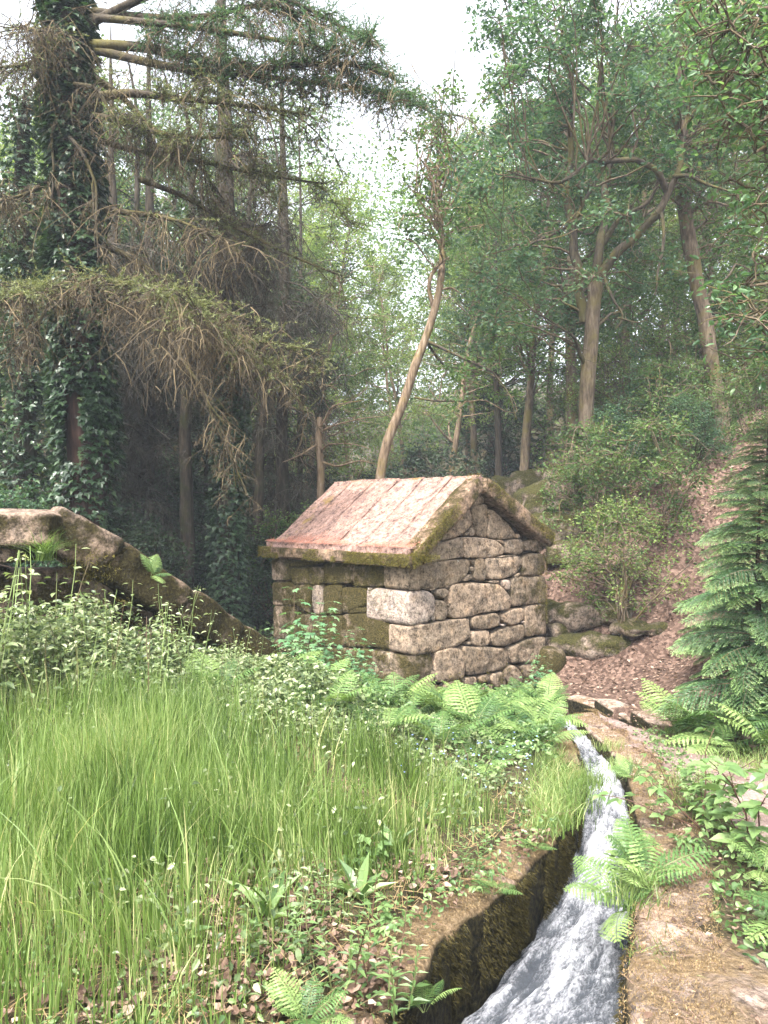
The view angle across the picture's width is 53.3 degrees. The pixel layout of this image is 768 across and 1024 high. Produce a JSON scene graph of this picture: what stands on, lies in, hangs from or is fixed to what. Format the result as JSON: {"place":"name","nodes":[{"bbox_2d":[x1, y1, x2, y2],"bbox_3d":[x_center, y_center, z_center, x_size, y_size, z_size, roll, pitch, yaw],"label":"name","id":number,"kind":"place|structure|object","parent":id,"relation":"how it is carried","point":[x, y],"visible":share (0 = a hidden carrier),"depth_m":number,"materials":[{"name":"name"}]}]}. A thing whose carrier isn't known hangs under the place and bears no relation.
{"place":"outdoors","nodes":[
{"label":"outdoors","id":0,"kind":"place"},
{"bbox_2d":[0,647,556,1023],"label":"grass","id":1,"kind":"structure","parent":0,"point":[146,757],"depth_m":3.55,"materials":[{"name":"plant"}]},
{"bbox_2d":[0,383,767,1023],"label":"ground","id":2,"kind":"structure","parent":0,"point":[648,653],"depth_m":10.45,"materials":[{"name":"soil"}]},
{"bbox_2d":[0,84,65,509],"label":"ivy smothered tree","id":3,"kind":"object","parent":2,"relation":"on","point":[24,412],"visible":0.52,"depth_m":13.30,"materials":[{"name":"green plant"}]},
{"bbox_2d":[0,477,68,677],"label":"understorey bush","id":4,"kind":"object","parent":2,"relation":"on","point":[23,504],"visible":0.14,"depth_m":11.66,"materials":[{"name":"green plant"}]},
{"bbox_2d":[6,547,98,700],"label":"nettle plant","id":5,"kind":"object","parent":2,"relation":"on","point":[31,570],"visible":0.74,"depth_m":6.07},
{"bbox_2d":[7,626,129,724],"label":"nettle plant","id":6,"kind":"object","parent":2,"relation":"on","point":[32,694],"visible":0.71,"depth_m":5.60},
{"bbox_2d":[0,29,154,454],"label":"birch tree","id":7,"kind":"object","parent":2,"relation":"on","point":[121,189],"visible":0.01,"depth_m":21.67,"materials":[{"name":"green plant"}]},
{"bbox_2d":[45,490,194,588],"bbox_3d":[-5.544,1.251,15.543,3.618,3.468,3.564,0,0,0],"label":"understorey bush","id":8,"kind":"object","parent":2,"relation":"on","point":[124,520],"visible":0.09,"depth_m":15.55,"materials":[{"name":"green plant"}]},
{"bbox_2d":[36,26,209,571],"bbox_3d":[-5.921,-3.992,16.619,3.946,13.588,5.677,0,0,-25],"label":"drooping conifer","id":9,"kind":"object","parent":2,"relation":"on","point":[139,434],"visible":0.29,"depth_m":16.38,"materials":[{"name":"green plant"}]},
{"bbox_2d":[36,191,214,548],"bbox_3d":[-6.444,-2.556,20.471,5.830,11.873,5.178,0,0,28],"label":"evergreen tree","id":10,"kind":"object","parent":2,"relation":"on","point":[195,430],"visible":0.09,"depth_m":20.23,"materials":[{"name":"green plant"}]},
{"bbox_2d":[37,67,242,570],"bbox_3d":[-5.514,-4.299,17.733,4.788,14.242,5.652,0,0,0],"label":"drooping conifer","id":11,"kind":"object","parent":2,"relation":"on","point":[150,413],"visible":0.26,"depth_m":17.64,"materials":[{"name":"green plant"}]},
{"bbox_2d":[102,35,177,526],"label":"dark trunk tree","id":12,"kind":"object","parent":2,"relation":"on","point":[136,200],"visible":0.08,"depth_m":18.95,"materials":[{"name":"brown plant"}]},
{"bbox_2d":[0,506,292,677],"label":"ruined wall","id":13,"kind":"structure","parent":2,"relation":"on","point":[116,560],"depth_m":7.47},
{"bbox_2d":[107,506,202,590],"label":"understorey bush","id":14,"kind":"object","parent":2,"relation":"on","point":[169,564],"visible":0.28,"depth_m":14.95,"materials":[{"name":"green plant"}]},
{"bbox_2d":[110,82,217,588],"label":"dark trunk tree","id":15,"kind":"object","parent":2,"relation":"on","point":[186,518],"visible":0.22,"depth_m":16.39,"materials":[{"name":"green plant"}]},
{"bbox_2d":[0,590,366,717],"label":"undergrowth","id":16,"kind":"object","parent":2,"relation":"on","point":[37,628],"visible":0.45,"depth_m":6.45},
{"bbox_2d":[126,479,247,592],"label":"understorey bush","id":17,"kind":"object","parent":2,"relation":"on","point":[199,537],"visible":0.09,"depth_m":17.74,"materials":[{"name":"green plant"}]},
{"bbox_2d":[184,650,261,692],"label":"fern","id":18,"kind":"object","parent":2,"relation":"on","point":[196,670],"visible":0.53,"depth_m":6.38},
{"bbox_2d":[123,0,334,628],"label":"second ivy conifer","id":19,"kind":"object","parent":2,"relation":"on","point":[227,569],"visible":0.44,"depth_m":14.72,"materials":[{"name":"green plant"}]},
{"bbox_2d":[195,527,276,633],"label":"understorey bush","id":20,"kind":"object","parent":2,"relation":"on","point":[252,612],"visible":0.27,"depth_m":16.66,"materials":[{"name":"green plant"}]},
{"bbox_2d":[0,0,497,677],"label":"ivy clad conifer","id":21,"kind":"object","parent":2,"relation":"on","point":[66,42],"visible":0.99,"depth_m":11.37,"materials":[{"name":"green plant"}]},
{"bbox_2d":[3,782,506,1023],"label":"fallen leaves","id":22,"kind":"object","parent":2,"relation":"on","point":[260,1016],"visible":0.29,"depth_m":2.61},
{"bbox_2d":[201,129,314,622],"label":"dark trunk tree","id":23,"kind":"object","parent":2,"relation":"on","point":[259,494],"visible":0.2,"depth_m":17.91,"materials":[{"name":"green plant"}]},
{"bbox_2d":[166,242,360,561],"bbox_3d":[-3.434,-2.238,21.583,5.465,11.131,4.854,0,0,13],"label":"evergreen tree","id":24,"kind":"object","parent":2,"relation":"on","point":[198,458],"visible":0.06,"depth_m":21.43,"materials":[{"name":"green plant"}]},
{"bbox_2d":[223,866,308,930],"bbox_3d":[-0.445,1.496,2.952,0.287,0.164,0.343,0,0,-33],"label":"leaf rosette","id":25,"kind":"object","parent":2,"relation":"on","point":[278,892],"visible":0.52,"depth_m":2.98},
{"bbox_2d":[0,678,532,1002],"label":"meadow weeds","id":26,"kind":"object","parent":2,"relation":"on","point":[256,947],"visible":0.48,"depth_m":3.36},
{"bbox_2d":[240,504,303,633],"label":"understorey bush","id":27,"kind":"object","parent":2,"relation":"on","point":[273,529],"visible":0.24,"depth_m":17.12,"materials":[{"name":"green plant"}]},
{"bbox_2d":[232,867,336,967],"bbox_3d":[-0.357,1.473,2.715,0.251,0.297,0.295,0,0,37],"label":"willowherb","id":28,"kind":"object","parent":2,"relation":"on","point":[287,930],"visible":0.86,"depth_m":2.75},
{"bbox_2d":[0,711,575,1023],"bbox_3d":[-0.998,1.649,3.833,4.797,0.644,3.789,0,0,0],"label":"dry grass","id":29,"kind":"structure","parent":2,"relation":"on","point":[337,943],"depth_m":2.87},
{"bbox_2d":[193,27,387,580],"bbox_3d":[-2.534,-4.632,19.036,5.270,14.846,5.000,0,0,0],"label":"drooping conifer","id":30,"kind":"object","parent":2,"relation":"on","point":[283,498],"visible":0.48,"depth_m":18.81,"materials":[{"name":"green plant"}]},
{"bbox_2d":[243,98,349,596],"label":"dark trunk tree","id":31,"kind":"object","parent":2,"relation":"on","point":[271,455],"visible":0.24,"depth_m":23.92,"materials":[{"name":"brown plant"}]},
{"bbox_2d":[264,586,340,671],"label":"maple sapling","id":32,"kind":"object","parent":2,"relation":"on","point":[308,636],"visible":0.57,"depth_m":8.72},
{"bbox_2d":[241,110,363,514],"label":"dark trunk tree","id":33,"kind":"object","parent":2,"relation":"on","point":[300,231],"visible":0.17,"depth_m":22.98,"materials":[{"name":"brown plant"}]},
{"bbox_2d":[264,967,353,1023],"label":"fern","id":34,"kind":"object","parent":2,"relation":"on","point":[298,1002],"visible":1,"depth_m":2.38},
{"bbox_2d":[108,646,514,791],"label":"pale undergrowth","id":35,"kind":"object","parent":2,"relation":"on","point":[381,709],"visible":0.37,"depth_m":6.08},
{"bbox_2d":[265,161,372,466],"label":"woodland tree","id":36,"kind":"object","parent":2,"relation":"on","point":[296,194],"visible":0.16,"depth_m":35.36,"materials":[{"name":"green plant"}]},
{"bbox_2d":[254,219,390,486],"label":"woodland tree","id":37,"kind":"object","parent":2,"relation":"on","point":[354,360],"visible":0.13,"depth_m":27.96,"materials":[{"name":"green plant"}]},
{"bbox_2d":[253,172,406,502],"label":"woodland tree","id":38,"kind":"object","parent":2,"relation":"on","point":[370,252],"visible":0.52,"depth_m":25.20,"materials":[{"name":"green plant"}]},
{"bbox_2d":[298,669,372,714],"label":"fern","id":39,"kind":"object","parent":2,"relation":"on","point":[341,696],"visible":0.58,"depth_m":6.33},
{"bbox_2d":[283,387,388,498],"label":"tree","id":40,"kind":"object","parent":2,"relation":"on","point":[320,449],"visible":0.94,"depth_m":15.32,"materials":[{"name":"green plant"}]},
{"bbox_2d":[293,871,386,1003],"bbox_3d":[-0.177,1.469,2.619,0.354,0.357,0.301,0,0,10],"label":"willowherb","id":41,"kind":"object","parent":2,"relation":"on","point":[350,968],"visible":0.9,"depth_m":2.61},
{"bbox_2d":[302,285,394,481],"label":"woodland tree","id":42,"kind":"object","parent":2,"relation":"on","point":[360,391],"visible":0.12,"depth_m":33.90,"materials":[{"name":"green plant"}]},
{"bbox_2d":[326,853,395,908],"bbox_3d":[-0.099,1.550,3.205,0.312,0.149,0.261,0,0,5],"label":"leaf rosette","id":43,"kind":"object","parent":2,"relation":"on","point":[366,889],"visible":0.8,"depth_m":3.23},
{"bbox_2d":[0,40,767,498],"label":"distant woods","id":44,"kind":"object","parent":2,"relation":"on","point":[378,196],"visible":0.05,"depth_m":51.88,"materials":[{"name":"green plant"}]},
{"bbox_2d":[1,713,767,1023],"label":"fallen leaves","id":45,"kind":"object","parent":2,"relation":"on","point":[235,1010],"depth_m":2.74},
{"bbox_2d":[333,251,442,472],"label":"woodland tree","id":46,"kind":"object","parent":2,"relation":"on","point":[390,408],"visible":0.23,"depth_m":39.27,"materials":[{"name":"green plant"}]},
{"bbox_2d":[347,703,431,730],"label":"fern","id":47,"kind":"object","parent":2,"relation":"on","point":[396,717],"visible":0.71,"depth_m":6.31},
{"bbox_2d":[336,237,451,477],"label":"woodland tree","id":48,"kind":"object","parent":2,"relation":"on","point":[387,270],"visible":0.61,"depth_m":32.20,"materials":[{"name":"green plant"}]},
{"bbox_2d":[359,672,436,707],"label":"fern","id":49,"kind":"object","parent":2,"relation":"on","point":[408,692],"visible":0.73,"depth_m":7.51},
{"bbox_2d":[257,473,566,706],"bbox_3d":[0.316,1.240,11.986,3.982,3.623,3.517,0,0,-44],"label":"stone hut","id":50,"kind":"object","parent":2,"relation":"on","point":[422,577],"visible":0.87,"depth_m":10.98,"materials":[{"name":"stone"}]},
{"bbox_2d":[373,428,494,478],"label":"understorey bush","id":51,"kind":"object","parent":2,"relation":"on","point":[418,457],"visible":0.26,"depth_m":25.80,"materials":[{"name":"green plant"}]},
{"bbox_2d":[326,670,562,765],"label":"fern undergrowth","id":52,"kind":"object","parent":2,"relation":"on","point":[547,745],"visible":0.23,"depth_m":6.95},
{"bbox_2d":[303,711,588,1023],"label":"channel wall","id":53,"kind":"structure","parent":2,"relation":"on","point":[477,946],"depth_m":3.43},
{"bbox_2d":[346,895,429,1023],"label":"willowherb","id":54,"kind":"object","parent":53,"relation":"on","point":[394,989],"visible":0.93,"depth_m":2.56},
{"bbox_2d":[312,723,595,980],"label":"wall weeds","id":55,"kind":"object","parent":53,"relation":"on","point":[466,886],"depth_m":3.49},
{"bbox_2d":[461,715,632,1023],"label":"water","id":56,"kind":"structure","parent":53,"relation":"in","point":[563,969],"depth_m":3.74,"materials":[{"name":"grey liquid"}]},
{"bbox_2d":[401,710,490,750],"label":"fern","id":57,"kind":"object","parent":2,"relation":"on","point":[452,737],"visible":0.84,"depth_m":6.26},
{"bbox_2d":[372,47,523,478],"bbox_3d":[1.211,-3.374,15.601,3.816,12.439,3.054,0,0,-43],"label":"leaning tree","id":58,"kind":"object","parent":2,"relation":"on","point":[436,203],"visible":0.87,"depth_m":15.89,"materials":[{"name":"green plant"}]},
{"bbox_2d":[382,156,557,475],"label":"birch tree","id":59,"kind":"object","parent":2,"relation":"on","point":[457,428],"visible":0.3,"depth_m":26.83,"materials":[{"name":"green plant"}]},
{"bbox_2d":[412,124,529,473],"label":"woodland tree","id":60,"kind":"object","parent":2,"relation":"on","point":[473,438],"visible":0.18,"depth_m":27.87,"materials":[{"name":"green plant"}]},
{"bbox_2d":[403,174,543,475],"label":"birch tree","id":61,"kind":"object","parent":2,"relation":"on","point":[435,326],"visible":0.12,"depth_m":30.71,"materials":[{"name":"green plant"}]},
{"bbox_2d":[436,680,518,738],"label":"fern","id":62,"kind":"object","parent":2,"relation":"on","point":[459,713],"visible":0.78,"depth_m":7.44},
{"bbox_2d":[421,161,564,477],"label":"woodland tree","id":63,"kind":"object","parent":2,"relation":"on","point":[512,380],"visible":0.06,"depth_m":32.87,"materials":[{"name":"green plant"}]},
{"bbox_2d":[432,370,557,476],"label":"understorey bush","id":64,"kind":"object","parent":2,"relation":"on","point":[508,460],"visible":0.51,"depth_m":29.56,"materials":[{"name":"green plant"}]},
{"bbox_2d":[430,155,562,475],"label":"dark trunk tree","id":65,"kind":"object","parent":2,"relation":"on","point":[498,446],"visible":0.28,"depth_m":24.91,"materials":[{"name":"green plant"}]},
{"bbox_2d":[433,86,657,470],"bbox_3d":[4.458,-6.395,22.466,5.960,11.907,5.933,0,0,-6],"label":"oak tree","id":66,"kind":"object","parent":2,"relation":"on","point":[529,364],"visible":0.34,"depth_m":22.77,"materials":[{"name":"green plant"}]},
{"bbox_2d":[513,478,586,513],"bbox_3d":[3.344,-0.179,15.433,1.422,1.015,1.033,0,0,0],"label":"mossy boulder","id":67,"kind":"object","parent":2,"relation":"on","point":[527,497],"visible":0.34,"depth_m":15.05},
{"bbox_2d":[496,71,612,461],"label":"woodland tree","id":68,"kind":"object","parent":2,"relation":"on","point":[581,251],"visible":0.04,"depth_m":32.37,"materials":[{"name":"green plant"}]},
{"bbox_2d":[532,512,581,541],"bbox_3d":[3.233,0.333,14.387,1.030,0.686,0.795,0,0,23],"label":"mossy boulder","id":69,"kind":"object","parent":2,"relation":"on","point":[562,526],"visible":0.3,"depth_m":14.05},
{"bbox_2d":[543,599,602,631],"bbox_3d":[3.040,1.716,12.846,1.238,0.493,1.055,0,0,0],"label":"mossy boulder","id":70,"kind":"object","parent":2,"relation":"on","point":[574,616],"visible":0.69,"depth_m":12.40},
{"bbox_2d":[450,0,713,464],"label":"oak tree","id":71,"kind":"object","parent":2,"relation":"on","point":[571,368],"visible":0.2,"depth_m":21.95,"materials":[{"name":"green plant"}]},
{"bbox_2d":[524,338,639,467],"bbox_3d":[6.841,-3.607,26.037,4.218,4.502,4.209,0,0,14],"label":"slope bush","id":72,"kind":"object","parent":2,"relation":"on","point":[547,422],"visible":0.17,"depth_m":25.89,"materials":[{"name":"green plant"}]},
{"bbox_2d":[545,630,630,659],"bbox_3d":[3.257,2.142,12.242,1.405,0.528,0.622,0,0,28],"label":"mossy boulder","id":73,"kind":"object","parent":2,"relation":"on","point":[591,645],"visible":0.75,"depth_m":12.03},
{"bbox_2d":[530,410,647,538],"bbox_3d":[3.777,-0.682,14.210,2.259,2.412,2.255,0,0,2],"label":"hazel bush","id":74,"kind":"object","parent":2,"relation":"on","point":[570,476],"visible":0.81,"depth_m":14.06,"materials":[{"name":"green plant"}]},
{"bbox_2d":[421,0,766,483],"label":"forked oak","id":75,"kind":"object","parent":2,"relation":"on","point":[588,313],"visible":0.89,"depth_m":15.53,"materials":[{"name":"green plant"}]},
{"bbox_2d":[566,401,662,493],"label":"holly bush","id":76,"kind":"object","parent":2,"relation":"on","point":[617,418],"visible":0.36,"depth_m":15.21,"materials":[{"name":"green plant"}]},
{"bbox_2d":[558,332,673,453],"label":"slope bush","id":77,"kind":"object","parent":2,"relation":"on","point":[614,356],"visible":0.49,"depth_m":20.85,"materials":[{"name":"green plant"}]},
{"bbox_2d":[546,491,705,636],"bbox_3d":[3.717,0.850,12.220,2.476,2.556,2.476,0,0,-23],"label":"hazel bush","id":78,"kind":"object","parent":2,"relation":"on","point":[581,554],"visible":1,"depth_m":12.12,"materials":[{"name":"green plant"}]},
{"bbox_2d":[506,721,767,977],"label":"path grass","id":79,"kind":"structure","parent":2,"relation":"on","point":[563,792],"depth_m":5.09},
{"bbox_2d":[609,618,667,636],"bbox_3d":[4.057,1.845,12.137,0.917,0.317,0.585,0,0,-22],"label":"mossy boulder","id":80,"kind":"object","parent":2,"relation":"on","point":[628,627],"visible":0.82,"depth_m":11.95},
{"bbox_2d":[576,310,710,445],"bbox_3d":[7.621,-3.570,22.053,3.933,4.059,3.933,0,0,-22],"label":"slope bush","id":81,"kind":"object","parent":2,"relation":"on","point":[653,341],"visible":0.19,"depth_m":21.78,"materials":[{"name":"green plant"}]},
{"bbox_2d":[566,402,723,549],"bbox_3d":[4.614,-0.601,13.452,2.405,2.572,2.410,0,0,-19],"label":"hazel bush","id":82,"kind":"object","parent":2,"relation":"on","point":[653,428],"visible":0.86,"depth_m":13.21,"materials":[{"name":"green plant"}]},
{"bbox_2d":[533,23,761,400],"bbox_3d":[9.096,-9.560,26.774,7.829,15.710,7.863,0,0,38],"label":"woodland tree","id":83,"kind":"object","parent":2,"relation":"on","point":[648,248],"visible":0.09,"depth_m":26.53,"materials":[{"name":"green plant"}]},
{"bbox_2d":[594,356,710,461],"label":"holly bush","id":84,"kind":"object","parent":2,"relation":"on","point":[617,403],"visible":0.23,"depth_m":16.43,"materials":[{"name":"green plant"}]},
{"bbox_2d":[543,406,766,751],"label":"leaf litter","id":85,"kind":"object","parent":2,"relation":"on","point":[626,680],"visible":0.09,"depth_m":11.47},
{"bbox_2d":[557,407,767,595],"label":"slope undergrowth","id":86,"kind":"object","parent":2,"relation":"on","point":[726,443],"visible":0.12,"depth_m":14.52,"materials":[{"name":"green plant"}]},
{"bbox_2d":[565,708,767,1023],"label":"channel wall","id":87,"kind":"structure","parent":2,"relation":"on","point":[645,977],"depth_m":2.95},
{"bbox_2d":[563,830,651,943],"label":"fern","id":88,"kind":"object","parent":87,"relation":"attached to","point":[610,919],"visible":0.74,"depth_m":3.69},
{"bbox_2d":[608,814,712,888],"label":"fern","id":89,"kind":"object","parent":87,"relation":"on","point":[629,866],"visible":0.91,"depth_m":3.68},
{"bbox_2d":[607,349,727,468],"bbox_3d":[5.894,-2.084,15.796,2.410,2.572,2.405,0,0,-15],"label":"slope bush","id":90,"kind":"object","parent":2,"relation":"on","point":[655,370],"visible":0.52,"depth_m":15.71,"materials":[{"name":"green plant"}]},
{"bbox_2d":[588,727,767,829],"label":"bramble","id":91,"kind":"object","parent":2,"relation":"on","point":[709,803],"visible":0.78,"depth_m":4.53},
{"bbox_2d":[589,0,767,434],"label":"tall oak","id":92,"kind":"object","parent":2,"relation":"on","point":[690,245],"visible":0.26,"depth_m":17.91,"materials":[{"name":"green plant"}]},
{"bbox_2d":[620,313,744,441],"bbox_3d":[7.198,-3.051,18.556,3.006,3.215,3.013,0,0,21],"label":"slope bush","id":93,"kind":"object","parent":2,"relation":"on","point":[687,343],"visible":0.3,"depth_m":18.15,"materials":[{"name":"green plant"}]},
{"bbox_2d":[611,37,764,360],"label":"woodland tree","id":94,"kind":"object","parent":2,"relation":"on","point":[666,316],"visible":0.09,"depth_m":30.55,"materials":[{"name":"green plant"}]},
{"bbox_2d":[636,678,743,735],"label":"fern","id":95,"kind":"object","parent":2,"relation":"on","point":[692,719],"visible":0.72,"depth_m":7.34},
{"bbox_2d":[615,49,767,354],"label":"woodland tree","id":96,"kind":"object","parent":2,"relation":"on","point":[711,268],"visible":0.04,"depth_m":28.02,"materials":[{"name":"green plant"}]},
{"bbox_2d":[648,390,745,470],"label":"slope bush","id":97,"kind":"object","parent":2,"relation":"on","point":[703,424],"visible":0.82,"depth_m":14.41,"materials":[{"name":"green plant"}]},
{"bbox_2d":[633,724,767,967],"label":"ground cover plants","id":98,"kind":"object","parent":2,"relation":"on","point":[747,908],"visible":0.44,"depth_m":3.73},
{"bbox_2d":[633,0,767,405],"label":"woodland tree","id":99,"kind":"object","parent":2,"relation":"on","point":[671,223],"visible":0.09,"depth_m":23.65,"materials":[{"name":"green plant"}]},
{"bbox_2d":[639,0,767,394],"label":"overhanging tree","id":100,"kind":"object","parent":2,"relation":"on","point":[743,39],"visible":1,"depth_m":7.78,"materials":[{"name":"green plant"}]},
{"bbox_2d":[652,472,767,744],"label":"spruce sapling","id":101,"kind":"object","parent":2,"relation":"on","point":[756,646],"visible":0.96,"depth_m":7.33,"materials":[{"name":"green plant"}]},
{"bbox_2d":[662,713,767,752],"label":"fern","id":102,"kind":"object","parent":2,"relation":"on","point":[704,737],"visible":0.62,"depth_m":6.96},
{"bbox_2d":[672,422,767,676],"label":"spruce sapling","id":103,"kind":"object","parent":2,"relation":"on","point":[757,466],"visible":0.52,"depth_m":9.20,"materials":[{"name":"green plant"}]},
{"bbox_2d":[681,758,767,857],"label":"bramble","id":104,"kind":"object","parent":2,"relation":"on","point":[752,810],"visible":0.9,"depth_m":3.94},
{"bbox_2d":[690,279,767,410],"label":"slope bush","id":105,"kind":"object","parent":2,"relation":"on","point":[736,344],"visible":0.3,"depth_m":19.13,"materials":[{"name":"green plant"}]},
{"bbox_2d":[694,345,767,446],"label":"slope bush","id":106,"kind":"object","parent":2,"relation":"on","point":[724,396],"visible":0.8,"depth_m":15.10,"materials":[{"name":"green plant"}]},
{"bbox_2d":[714,701,767,750],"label":"fern","id":107,"kind":"object","parent":2,"relation":"on","point":[758,734],"visible":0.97,"depth_m":6.63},
{"bbox_2d":[726,830,767,881],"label":"fern","id":108,"kind":"object","parent":2,"relation":"on","point":[763,856],"visible":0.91,"depth_m":3.81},
{"bbox_2d":[738,880,767,944],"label":"fern","id":109,"kind":"object","parent":2,"relation":"on","point":[759,902],"visible":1,"depth_m":3.01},
{"bbox_2d":[0,0,767,425],"label":"sky","id":110,"kind":"structure","parent":0,"point":[428,33],"materials":[{"name":"white"}]},
{"bbox_2d":[598,712,767,843],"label":"path","id":111,"kind":"structure","parent":0,"point":[752,794],"depth_m":6.15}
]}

